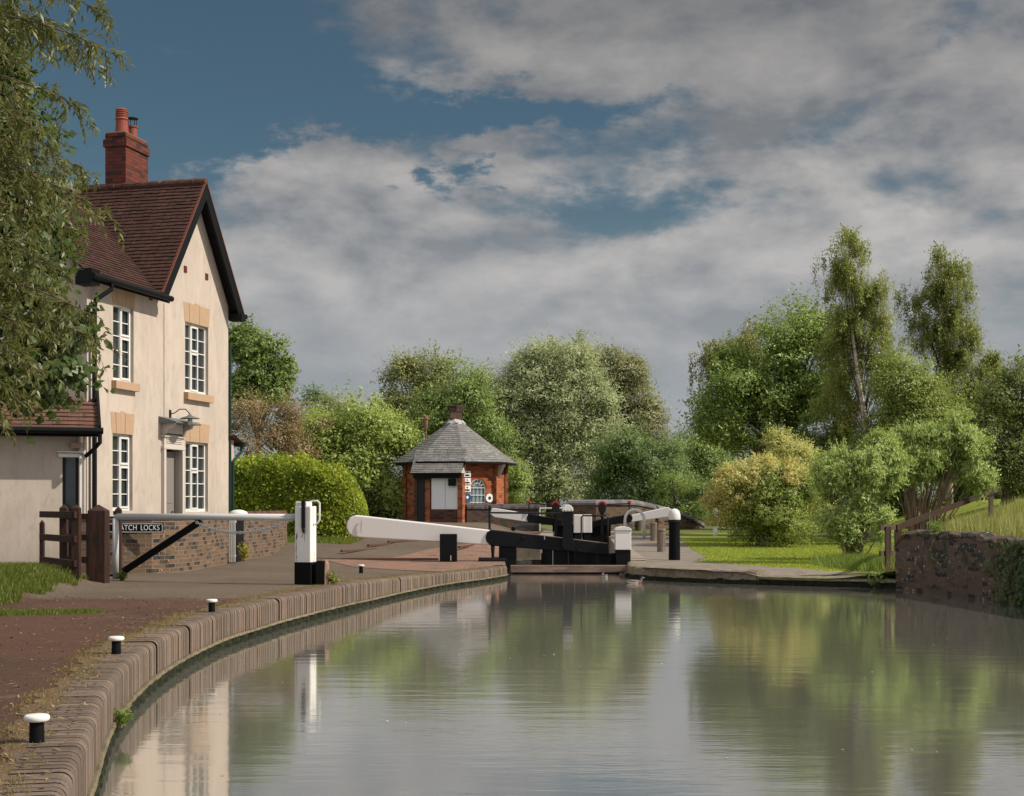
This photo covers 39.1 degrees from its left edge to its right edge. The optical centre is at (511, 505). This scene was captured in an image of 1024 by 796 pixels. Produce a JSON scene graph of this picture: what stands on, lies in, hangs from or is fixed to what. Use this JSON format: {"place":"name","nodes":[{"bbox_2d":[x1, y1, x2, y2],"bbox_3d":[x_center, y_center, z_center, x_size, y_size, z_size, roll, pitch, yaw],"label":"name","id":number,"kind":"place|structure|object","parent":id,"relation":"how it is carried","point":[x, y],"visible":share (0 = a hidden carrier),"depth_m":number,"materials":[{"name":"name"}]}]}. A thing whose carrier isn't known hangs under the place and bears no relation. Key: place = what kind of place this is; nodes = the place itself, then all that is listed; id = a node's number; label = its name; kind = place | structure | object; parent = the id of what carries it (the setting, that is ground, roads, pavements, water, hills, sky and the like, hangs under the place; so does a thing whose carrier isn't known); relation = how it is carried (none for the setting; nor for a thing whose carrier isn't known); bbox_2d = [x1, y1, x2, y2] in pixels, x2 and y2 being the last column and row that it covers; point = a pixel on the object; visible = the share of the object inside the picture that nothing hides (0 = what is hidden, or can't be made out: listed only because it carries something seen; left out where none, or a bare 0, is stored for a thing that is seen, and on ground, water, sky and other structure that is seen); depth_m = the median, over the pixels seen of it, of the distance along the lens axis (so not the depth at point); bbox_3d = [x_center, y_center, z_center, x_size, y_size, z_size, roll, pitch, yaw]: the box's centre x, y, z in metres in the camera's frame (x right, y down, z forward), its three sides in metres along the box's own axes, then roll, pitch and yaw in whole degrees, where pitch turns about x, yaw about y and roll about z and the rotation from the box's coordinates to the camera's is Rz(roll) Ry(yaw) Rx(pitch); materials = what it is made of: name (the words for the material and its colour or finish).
{"place":"outdoors","nodes":[
{"label":"outdoors","id":0,"kind":"place"},
{"bbox_2d":[0,607,114,616],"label":"grass","id":1,"kind":"structure","parent":0,"point":[27,612],"depth_m":15.92,"materials":[{"name":"plant"}]},
{"bbox_2d":[0,590,249,763],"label":"towpath","id":2,"kind":"structure","parent":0,"point":[16,668],"depth_m":13.71,"materials":[{"name":"gravel"}]},
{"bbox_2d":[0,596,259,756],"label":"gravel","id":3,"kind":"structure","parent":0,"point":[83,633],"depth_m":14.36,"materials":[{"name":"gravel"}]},
{"bbox_2d":[3,521,543,596],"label":"road","id":4,"kind":"structure","parent":0,"point":[265,574],"depth_m":25.07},
{"bbox_2d":[39,505,80,580],"bbox_3d":[-6.934,0.618,22.094,0.159,1.264,2.027,0,0,-32],"label":"timber fence","id":5,"kind":"object","parent":4,"relation":"on","point":[74,539],"visible":0.87,"depth_m":21.47,"materials":[{"name":"wood"}]},
{"bbox_2d":[59,505,86,574],"bbox_3d":[-7.096,0.618,23.497,0.685,1.264,0.156,0,0,22],"label":"timber fence","id":6,"kind":"object","parent":4,"relation":"on","point":[63,530],"visible":0.3,"depth_m":23.54,"materials":[{"name":"wood"}]},
{"bbox_2d":[115,507,121,574],"bbox_3d":[-6.451,0.634,23.600,0.100,1.231,0.100,0,0,0],"label":"gatepost","id":7,"kind":"object","parent":4,"relation":"on","point":[119,509],"visible":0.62,"depth_m":23.55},
{"bbox_2d":[118,568,128,580],"bbox_3d":[-6.219,1.111,23.016,0.211,0.221,0.167,0,0,0],"label":"weed","id":8,"kind":"object","parent":4,"relation":"on","point":[122,576],"visible":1,"depth_m":22.99,"materials":[{"name":"plant"}]},
{"bbox_2d":[110,511,294,578],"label":"barrier gate","id":9,"kind":"structure","parent":4,"relation":"on","point":[175,537],"depth_m":22.68,"materials":[{"name":"metal"}]},
{"bbox_2d":[229,510,247,561],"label":"post","id":10,"kind":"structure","parent":4,"relation":"on","point":[238,526],"depth_m":30.82,"materials":[{"name":"white paint"}]},
{"bbox_2d":[237,542,249,562],"bbox_3d":[-5.597,0.975,29.999,0.290,0.452,0.302,0,0,-31],"label":"yellow plant","id":11,"kind":"object","parent":4,"relation":"on","point":[244,551],"visible":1,"depth_m":29.99,"materials":[{"name":"plant"}]},
{"bbox_2d":[316,559,328,584],"bbox_3d":[-2.869,1.019,21.895,0.189,0.402,0.221,0,0,0],"label":"timber stump","id":12,"kind":"object","parent":4,"relation":"on","point":[322,571],"visible":0.94,"depth_m":21.79,"materials":[{"name":"brown wood"}]},
{"bbox_2d":[340,548,376,551],"bbox_3d":[-3.897,1.139,36.670,0.060,0.050,1.531,0,0,29],"label":"brick tread","id":13,"kind":"object","parent":4,"relation":"on","point":[352,550],"visible":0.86,"depth_m":36.47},
{"bbox_2d":[511,523,534,530],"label":"drain pipe","id":14,"kind":"object","parent":4,"relation":"on","point":[522,525],"visible":1,"depth_m":44.89,"materials":[{"name":"black metal"}]},
{"bbox_2d":[287,533,364,543],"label":"verge grass","id":15,"kind":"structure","parent":0,"point":[337,540],"depth_m":38.86,"materials":[{"name":"plant"}]},
{"bbox_2d":[186,507,551,616],"bbox_3d":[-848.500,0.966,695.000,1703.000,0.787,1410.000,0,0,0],"label":"ground","id":16,"kind":"structure","parent":0,"point":[543,526],"depth_m":67.36,"materials":[{"name":"green plant"}]},
{"bbox_2d":[0,390,102,569],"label":"outbuilding","id":17,"kind":"structure","parent":16,"relation":"on","point":[46,471],"depth_m":26.12,"materials":[{"name":"paint"}]},
{"bbox_2d":[62,458,77,569],"bbox_3d":[-8.104,0.050,26.462,0.289,2.400,0.060,0,0,-18],"label":"door","id":18,"kind":"structure","parent":17,"relation":"in","point":[69,466],"depth_m":26.43,"materials":[{"name":"paint"}]},
{"bbox_2d":[0,5,115,443],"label":"sycamore tree","id":19,"kind":"object","parent":16,"relation":"on","point":[70,370],"visible":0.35,"depth_m":14.37,"materials":[{"name":"green plant"}]},
{"bbox_2d":[0,0,134,446],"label":"willow tree","id":20,"kind":"object","parent":16,"relation":"on","point":[26,28],"visible":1,"depth_m":12.18,"materials":[{"name":"green plant"}]},
{"bbox_2d":[87,505,109,582],"bbox_3d":[-6.343,0.618,22.100,0.270,1.264,0.270,0,0,0],"label":"gatepost","id":21,"kind":"object","parent":16,"relation":"on","point":[98,543],"visible":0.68,"depth_m":21.96,"materials":[{"name":"wood"}]},
{"bbox_2d":[8,108,247,557],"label":"house","id":22,"kind":"structure","parent":16,"relation":"on","point":[170,299],"depth_m":30.44,"materials":[{"name":"beige paint"}]},
{"bbox_2d":[113,434,128,510],"bbox_3d":[-7.738,-0.648,28.310,0.085,1.503,0.778,0,0,14],"label":"window","id":23,"kind":"structure","parent":22,"relation":"in","point":[120,442],"depth_m":28.34,"materials":[{"name":"white paint"}]},
{"bbox_2d":[113,304,130,381],"bbox_3d":[-7.731,-3.181,28.341,0.085,1.500,0.801,0,0,14],"label":"window","id":24,"kind":"structure","parent":22,"relation":"in","point":[121,315],"depth_m":28.34,"materials":[{"name":"white paint"}]},
{"bbox_2d":[166,452,173,513],"bbox_3d":[-7.264,0.033,30.287,0.087,2.334,0.648,0,0,14],"label":"door","id":25,"kind":"structure","parent":22,"relation":"in","point":[169,455],"depth_m":30.42,"materials":[{"name":"grey paint"}]},
{"bbox_2d":[185,323,205,394],"bbox_3d":[-6.961,-3.189,31.419,0.085,1.509,1.112,0,0,14],"label":"window","id":26,"kind":"structure","parent":22,"relation":"in","point":[194,334],"depth_m":31.53,"materials":[{"name":"white paint"}]},
{"bbox_2d":[186,442,204,511],"bbox_3d":[-6.960,-0.618,31.425,0.085,1.510,1.074,0,0,14],"label":"window","id":27,"kind":"structure","parent":22,"relation":"in","point":[195,452],"depth_m":31.54,"materials":[{"name":"white paint"}]},
{"bbox_2d":[81,518,228,572],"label":"garden wall","id":28,"kind":"structure","parent":16,"relation":"on","point":[199,547],"depth_m":26.12,"materials":[{"name":"brown brick"}]},
{"bbox_2d":[110,523,162,532],"bbox_3d":[-6.671,0.397,25.552,0.965,0.175,0.027,0,0,0],"label":"name sign","id":29,"kind":"object","parent":28,"relation":"attached to","point":[142,527],"visible":0.71,"depth_m":25.55,"materials":[{"name":"metal"}]},
{"bbox_2d":[0,566,507,795],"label":"canal wall","id":30,"kind":"structure","parent":16,"relation":"on","point":[134,676],"depth_m":12.35,"materials":[{"name":"stone"}]},
{"bbox_2d":[23,713,49,742],"bbox_3d":[-2.398,1.133,7.267,0.128,0.162,0.128,0,0,0],"label":"mooring bollard","id":31,"kind":"object","parent":30,"relation":"on","point":[36,721],"visible":0.95,"depth_m":7.23,"materials":[{"name":"metal"}]},
{"bbox_2d":[108,636,123,653],"bbox_3d":[-3.189,1.133,11.606,0.128,0.162,0.128,0,0,0],"label":"mooring bollard","id":32,"kind":"object","parent":30,"relation":"on","point":[116,644],"visible":0.96,"depth_m":11.57,"materials":[{"name":"metal"}]},
{"bbox_2d":[113,705,134,727],"bbox_3d":[-2.681,1.455,9.907,0.146,0.155,0.141,0,0,-28],"label":"weed","id":33,"kind":"object","parent":30,"relation":"attached to","point":[120,717],"visible":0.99,"depth_m":9.89,"materials":[{"name":"plant"}]},
{"bbox_2d":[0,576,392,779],"bbox_3d":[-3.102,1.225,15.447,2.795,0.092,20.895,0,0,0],"label":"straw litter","id":34,"kind":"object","parent":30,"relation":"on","point":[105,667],"visible":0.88,"depth_m":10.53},
{"bbox_2d":[206,599,217,611],"bbox_3d":[-3.381,1.133,16.214,0.128,0.162,0.128,0,0,0],"label":"mooring bollard","id":35,"kind":"object","parent":30,"relation":"on","point":[211,605],"visible":0.94,"depth_m":16.18,"materials":[{"name":"metal"}]},
{"bbox_2d":[0,566,486,795],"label":"dry grass","id":36,"kind":"structure","parent":30,"relation":"on","point":[108,653],"depth_m":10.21,"materials":[{"name":"plant"}]},
{"bbox_2d":[328,568,340,583],"bbox_3d":[-2.728,1.080,21.881,0.250,0.252,0.219,0,0,0],"label":"grass tuft","id":37,"kind":"object","parent":30,"relation":"on","point":[332,577],"visible":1,"depth_m":21.87,"materials":[{"name":"plant"}]},
{"bbox_2d":[232,510,287,561],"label":"garden wall","id":38,"kind":"structure","parent":16,"relation":"on","point":[269,542],"depth_m":34.20,"materials":[{"name":"brown brick"}]},
{"bbox_2d":[228,313,302,452],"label":"ash tree","id":39,"kind":"object","parent":16,"relation":"on","point":[253,353],"visible":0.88,"depth_m":51.50,"materials":[{"name":"green plant"}]},
{"bbox_2d":[228,381,335,460],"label":"dead shrub","id":40,"kind":"object","parent":16,"relation":"on","point":[245,409],"visible":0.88,"depth_m":46.74,"materials":[{"name":"brown plant"}]},
{"bbox_2d":[234,449,368,537],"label":"hedge","id":41,"kind":"object","parent":16,"relation":"on","point":[276,482],"visible":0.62,"depth_m":40.03,"materials":[{"name":"green plant"}]},
{"bbox_2d":[294,500,319,584],"bbox_3d":[-3.094,0.589,21.895,0.382,1.343,0.314,0,0,14],"label":"slam post","id":42,"kind":"object","parent":16,"relation":"on","point":[305,547],"visible":0.93,"depth_m":21.82,"materials":[{"name":"white paint"}]},
{"bbox_2d":[293,380,342,420],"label":"distant tree","id":43,"kind":"object","parent":16,"relation":"on","point":[309,394],"visible":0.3,"depth_m":228.72,"materials":[{"name":"green plant"}]},
{"bbox_2d":[266,374,413,494],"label":"willow tree","id":44,"kind":"object","parent":16,"relation":"on","point":[335,402],"visible":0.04,"depth_m":83.99,"materials":[{"name":"green plant"}]},
{"bbox_2d":[279,385,429,518],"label":"round tree","id":45,"kind":"object","parent":16,"relation":"on","point":[387,435],"visible":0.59,"depth_m":58.99,"materials":[{"name":"green plant"}]},
{"bbox_2d":[365,458,401,509],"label":"grey shrub","id":46,"kind":"object","parent":16,"relation":"on","point":[381,495],"visible":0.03,"depth_m":61.51,"materials":[{"name":"green plant"}]},
{"bbox_2d":[369,510,401,519],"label":"bridge parapet","id":47,"kind":"structure","parent":16,"relation":"on","point":[390,516],"depth_m":60.64,"materials":[{"name":"brick"}]},
{"bbox_2d":[364,338,486,460],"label":"birch tree","id":48,"kind":"object","parent":16,"relation":"on","point":[407,369],"visible":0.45,"depth_m":91.09,"materials":[{"name":"green plant"}]},
{"bbox_2d":[393,405,516,522],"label":"toll hut","id":49,"kind":"object","parent":16,"relation":"on","point":[454,465],"visible":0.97,"depth_m":57.50,"materials":[{"name":"red brick"}]},
{"bbox_2d":[470,479,485,503],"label":"window","id":50,"kind":"structure","parent":49,"relation":"in","point":[477,493],"depth_m":57.66,"materials":[{"name":"white paint"}]},
{"bbox_2d":[386,346,531,471],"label":"sycamore tree","id":51,"kind":"object","parent":16,"relation":"on","point":[467,390],"visible":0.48,"depth_m":83.25,"materials":[{"name":"green plant"}]},
{"bbox_2d":[466,504,540,530],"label":"bridge parapet","id":52,"kind":"structure","parent":16,"relation":"on","point":[476,512],"depth_m":57.43,"materials":[{"name":"brick"}]},
{"bbox_2d":[507,560,531,571],"bbox_3d":[-0.020,1.920,34.750,1.000,1.200,0.500,0,0,0],"label":"quay stone","id":53,"kind":"object","parent":16,"relation":"on","point":[524,562],"visible":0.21,"depth_m":34.50,"materials":[{"name":"stone"}]},
{"bbox_2d":[508,454,534,503],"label":"shrub","id":54,"kind":"object","parent":16,"relation":"on","point":[518,476],"visible":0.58,"depth_m":67.56,"materials":[{"name":"green plant"}]},
{"bbox_2d":[517,548,541,564],"bbox_3d":[0.320,1.340,35.350,0.820,0.900,1.200,0,0,0],"label":"quoin stone","id":55,"kind":"object","parent":16,"relation":"on","point":[533,556],"visible":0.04,"depth_m":34.75,"materials":[{"name":"stone"}]},
{"bbox_2d":[458,322,642,519],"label":"grey willow","id":56,"kind":"object","parent":16,"relation":"on","point":[547,389],"visible":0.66,"depth_m":93.34,"materials":[{"name":"green plant"}]},
{"bbox_2d":[539,529,646,559],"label":"lock chamber","id":57,"kind":"object","parent":16,"relation":"on","point":[635,555],"visible":0.19,"depth_m":49.81,"materials":[{"name":"stone"}]},
{"bbox_2d":[491,501,581,539],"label":"lock gate","id":58,"kind":"structure","parent":57,"relation":"attached to","point":[557,525],"depth_m":54.82,"materials":[{"name":"white paint"}]},
{"bbox_2d":[582,501,670,544],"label":"lock gate","id":59,"kind":"structure","parent":57,"relation":"attached to","point":[596,530],"depth_m":54.82,"materials":[{"name":"white paint"}]},
{"bbox_2d":[328,544,504,571],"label":"brick paving","id":60,"kind":"structure","parent":0,"point":[467,557],"depth_m":33.38,"materials":[{"name":"brick"}]},
{"bbox_2d":[341,558,437,559],"bbox_3d":[-2.904,1.276,34.244,2.308,0.050,0.060,0,0,0],"label":"brick tread","id":61,"kind":"object","parent":60,"relation":"on","point":[392,558],"visible":0.86,"depth_m":34.21,"materials":[{"name":"brick"}]},
{"bbox_2d":[440,534,456,561],"bbox_3d":[-1.494,1.000,33.892,0.400,0.660,0.316,0,0,0],"label":"beam stop","id":62,"kind":"object","parent":60,"relation":"on","point":[448,547],"visible":0.91,"depth_m":33.75,"materials":[{"name":"black paint"}]},
{"bbox_2d":[478,546,516,567],"bbox_3d":[-0.344,1.198,34.324,0.904,0.580,0.692,0,0,0],"label":"gate anchor","id":63,"kind":"object","parent":60,"relation":"on","point":[508,555],"visible":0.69,"depth_m":34.17,"materials":[{"name":"black paint"}]},
{"bbox_2d":[346,505,631,573],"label":"lock gate","id":64,"kind":"structure","parent":63,"relation":"attached to","point":[566,553],"depth_m":34.13,"materials":[{"name":"white paint"}]},
{"bbox_2d":[1,0,1023,506],"label":"sky","id":65,"kind":"structure","parent":0,"point":[473,176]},
{"bbox_2d":[100,572,1023,795],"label":"water","id":66,"kind":"structure","parent":0,"point":[602,701],"depth_m":11.87,"materials":[{"name":"grey liquid"}]},
{"bbox_2d":[631,533,866,574],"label":"stone paving","id":67,"kind":"structure","parent":0,"point":[646,548],"depth_m":34.09,"materials":[{"name":"stone"}]},
{"bbox_2d":[624,508,645,538],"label":"hoop rail","id":68,"kind":"object","parent":67,"relation":"on","point":[643,517],"visible":0.87,"depth_m":52.95,"materials":[{"name":"metal"}]},
{"bbox_2d":[650,523,656,540],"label":"timber bollard","id":69,"kind":"object","parent":67,"relation":"on","point":[653,531],"visible":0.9,"depth_m":50.89,"materials":[{"name":"brown wood"}]},
{"bbox_2d":[657,529,665,551],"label":"timber bollard","id":70,"kind":"object","parent":67,"relation":"on","point":[661,540],"visible":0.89,"depth_m":41.90,"materials":[{"name":"brown wood"}]},
{"bbox_2d":[664,509,684,559],"bbox_3d":[4.019,0.723,35.640,0.520,1.295,0.310,0,0,0],"label":"strapping post","id":71,"kind":"object","parent":67,"relation":"on","point":[674,519],"visible":0.96,"depth_m":35.52,"materials":[{"name":"black paint"}]},
{"bbox_2d":[541,498,994,578],"bbox_3d":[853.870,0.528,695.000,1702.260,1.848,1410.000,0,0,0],"label":"ground","id":72,"kind":"structure","parent":0,"point":[871,539],"depth_m":49.62,"materials":[{"name":"green plant"}]},
{"bbox_2d":[545,328,677,498],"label":"thin willow","id":73,"kind":"object","parent":72,"relation":"on","point":[632,371],"visible":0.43,"depth_m":106.65,"materials":[{"name":"green plant"}]},
{"bbox_2d":[572,416,698,507],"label":"alder tree","id":74,"kind":"object","parent":72,"relation":"on","point":[623,456],"visible":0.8,"depth_m":79.08,"materials":[{"name":"green plant"}]},
{"bbox_2d":[567,500,704,530],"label":"bridge parapet","id":75,"kind":"structure","parent":72,"relation":"on","point":[582,507],"depth_m":63.76,"materials":[{"name":"brown brick"}]},
{"bbox_2d":[644,464,712,524],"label":"thicket","id":76,"kind":"object","parent":72,"relation":"on","point":[664,488],"visible":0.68,"depth_m":77.38,"materials":[{"name":"green plant"}]},
{"bbox_2d":[628,428,742,518],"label":"field maple","id":77,"kind":"object","parent":72,"relation":"on","point":[705,456],"visible":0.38,"depth_m":94.22,"materials":[{"name":"green plant"}]},
{"bbox_2d":[666,420,707,485],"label":"distant tree","id":78,"kind":"object","parent":72,"relation":"on","point":[685,434],"visible":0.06,"depth_m":197.18,"materials":[{"name":"green plant"}]},
{"bbox_2d":[626,561,765,584],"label":"bank wall","id":79,"kind":"structure","parent":72,"relation":"on","point":[688,574],"depth_m":30.06,"materials":[{"name":"stone"}]},
{"bbox_2d":[688,314,771,530],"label":"weeping birch","id":80,"kind":"object","parent":72,"relation":"on","point":[705,357],"visible":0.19,"depth_m":63.67,"materials":[{"name":"green plant"}]},
{"bbox_2d":[697,458,767,529],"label":"thicket","id":81,"kind":"object","parent":72,"relation":"on","point":[718,502],"visible":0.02,"depth_m":66.01,"materials":[{"name":"green plant"}]},
{"bbox_2d":[755,425,836,543],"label":"golden shrub","id":82,"kind":"object","parent":72,"relation":"on","point":[779,445],"visible":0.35,"depth_m":47.20,"materials":[{"name":"yellow plant"}]},
{"bbox_2d":[757,575,895,587],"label":"concrete bank","id":83,"kind":"structure","parent":72,"relation":"on","point":[827,581],"depth_m":28.45,"materials":[{"name":"concrete"}]},
{"bbox_2d":[864,569,887,587],"bbox_3d":[7.075,1.422,27.966,0.454,0.384,0.505,0,0,0],"label":"weed","id":84,"kind":"object","parent":83,"relation":"on","point":[877,576],"visible":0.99,"depth_m":27.90,"materials":[{"name":"plant"}]},
{"bbox_2d":[844,485,937,516],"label":"thicket","id":85,"kind":"object","parent":72,"relation":"on","point":[898,505],"visible":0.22,"depth_m":59.27,"materials":[{"name":"green plant"}]},
{"bbox_2d":[879,485,999,571],"bbox_3d":[10.349,0.539,34.024,0.277,2.178,11.454,0,0,29],"label":"rail fence","id":86,"kind":"object","parent":72,"relation":"on","point":[887,553],"visible":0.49,"depth_m":30.58,"materials":[{"name":"brown wood"}]},
{"bbox_2d":[878,493,1023,570],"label":"long grass","id":87,"kind":"structure","parent":72,"relation":"on","point":[1006,520],"depth_m":27.12,"materials":[{"name":"plant"}]},
{"bbox_2d":[894,529,1023,606],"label":"bank wall","id":88,"kind":"structure","parent":72,"relation":"on","point":[950,563],"depth_m":25.39,"materials":[{"name":"stone"}]},
{"bbox_2d":[926,520,944,534],"bbox_3d":[7.642,0.391,25.995,0.306,0.307,0.366,0,0,0],"label":"weed","id":89,"kind":"object","parent":88,"relation":"on","point":[934,527],"visible":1,"depth_m":25.97,"materials":[{"name":"plant"}]},
{"bbox_2d":[984,539,1023,606],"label":"ivy","id":90,"kind":"object","parent":88,"relation":"attached to","point":[1019,597],"visible":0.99,"depth_m":23.03,"materials":[{"name":"green plant"}]},
{"bbox_2d":[793,551,893,572],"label":"rank grass","id":91,"kind":"structure","parent":0,"point":[862,561],"depth_m":30.74,"materials":[{"name":"plant"}]},
{"bbox_2d":[680,498,1022,573],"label":"lawn","id":92,"kind":"structure","parent":0,"point":[969,507],"depth_m":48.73,"materials":[{"name":"plant"}]},
{"bbox_2d":[696,451,822,546],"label":"hawthorn bush","id":93,"kind":"object","parent":92,"relation":"on","point":[757,486],"visible":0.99,"depth_m":45.57,"materials":[{"name":"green plant"}]},
{"bbox_2d":[677,277,865,509],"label":"broadleaf tree","id":94,"kind":"object","parent":92,"relation":"on","point":[745,397],"visible":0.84,"depth_m":56.13,"materials":[{"name":"green plant"}]},
{"bbox_2d":[790,412,900,538],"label":"holly tree","id":95,"kind":"object","parent":92,"relation":"on","point":[820,439],"visible":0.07,"depth_m":52.41,"materials":[{"name":"green plant"}]},
{"bbox_2d":[807,223,913,536],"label":"silver birch","id":96,"kind":"object","parent":92,"relation":"on","point":[849,327],"visible":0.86,"depth_m":51.05,"materials":[{"name":"green plant"}]},
{"bbox_2d":[803,423,919,556],"bbox_3d":[8.184,-0.272,33.568,2.825,3.396,1.860,0,0,0],"label":"buddleia bush","id":97,"kind":"object","parent":92,"relation":"on","point":[863,474],"visible":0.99,"depth_m":33.36,"materials":[{"name":"green plant"}]},
{"bbox_2d":[827,333,1002,527],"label":"goat willow","id":98,"kind":"object","parent":92,"relation":"on","point":[904,391],"visible":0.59,"depth_m":49.14,"materials":[{"name":"green plant"}]},
{"bbox_2d":[880,405,1002,530],"bbox_3d":[10.397,-0.613,35.523,3.266,3.776,2.087,0,0,0],"label":"buddleia bush","id":99,"kind":"object","parent":92,"relation":"on","point":[946,452],"visible":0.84,"depth_m":35.17,"materials":[{"name":"green plant"}]},
{"bbox_2d":[891,240,1014,505],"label":"silver birch","id":100,"kind":"object","parent":92,"relation":"on","point":[950,319],"visible":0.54,"depth_m":54.63,"materials":[{"name":"green plant"}]},
{"bbox_2d":[922,477,999,501],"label":"thicket","id":101,"kind":"object","parent":92,"relation":"on","point":[961,488],"visible":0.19,"depth_m":57.33,"materials":[{"name":"green plant"}]},
{"bbox_2d":[948,344,1023,504],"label":"dark alder","id":102,"kind":"object","parent":92,"relation":"on","point":[1007,456],"visible":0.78,"depth_m":46.47,"materials":[{"name":"green plant"}]},
{"bbox_2d":[968,484,1023,498],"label":"thicket","id":103,"kind":"object","parent":92,"relation":"on","point":[998,496],"visible":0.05,"depth_m":55.42,"materials":[{"name":"green plant"}]},
{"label":"grass bank","id":104,"kind":"structure","parent":0,"visible":0},
{"bbox_2d":[0,561,88,605],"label":"bank grass","id":105,"kind":"structure","parent":104,"relation":"on","point":[13,573],"depth_m":19.64,"materials":[{"name":"plant"}]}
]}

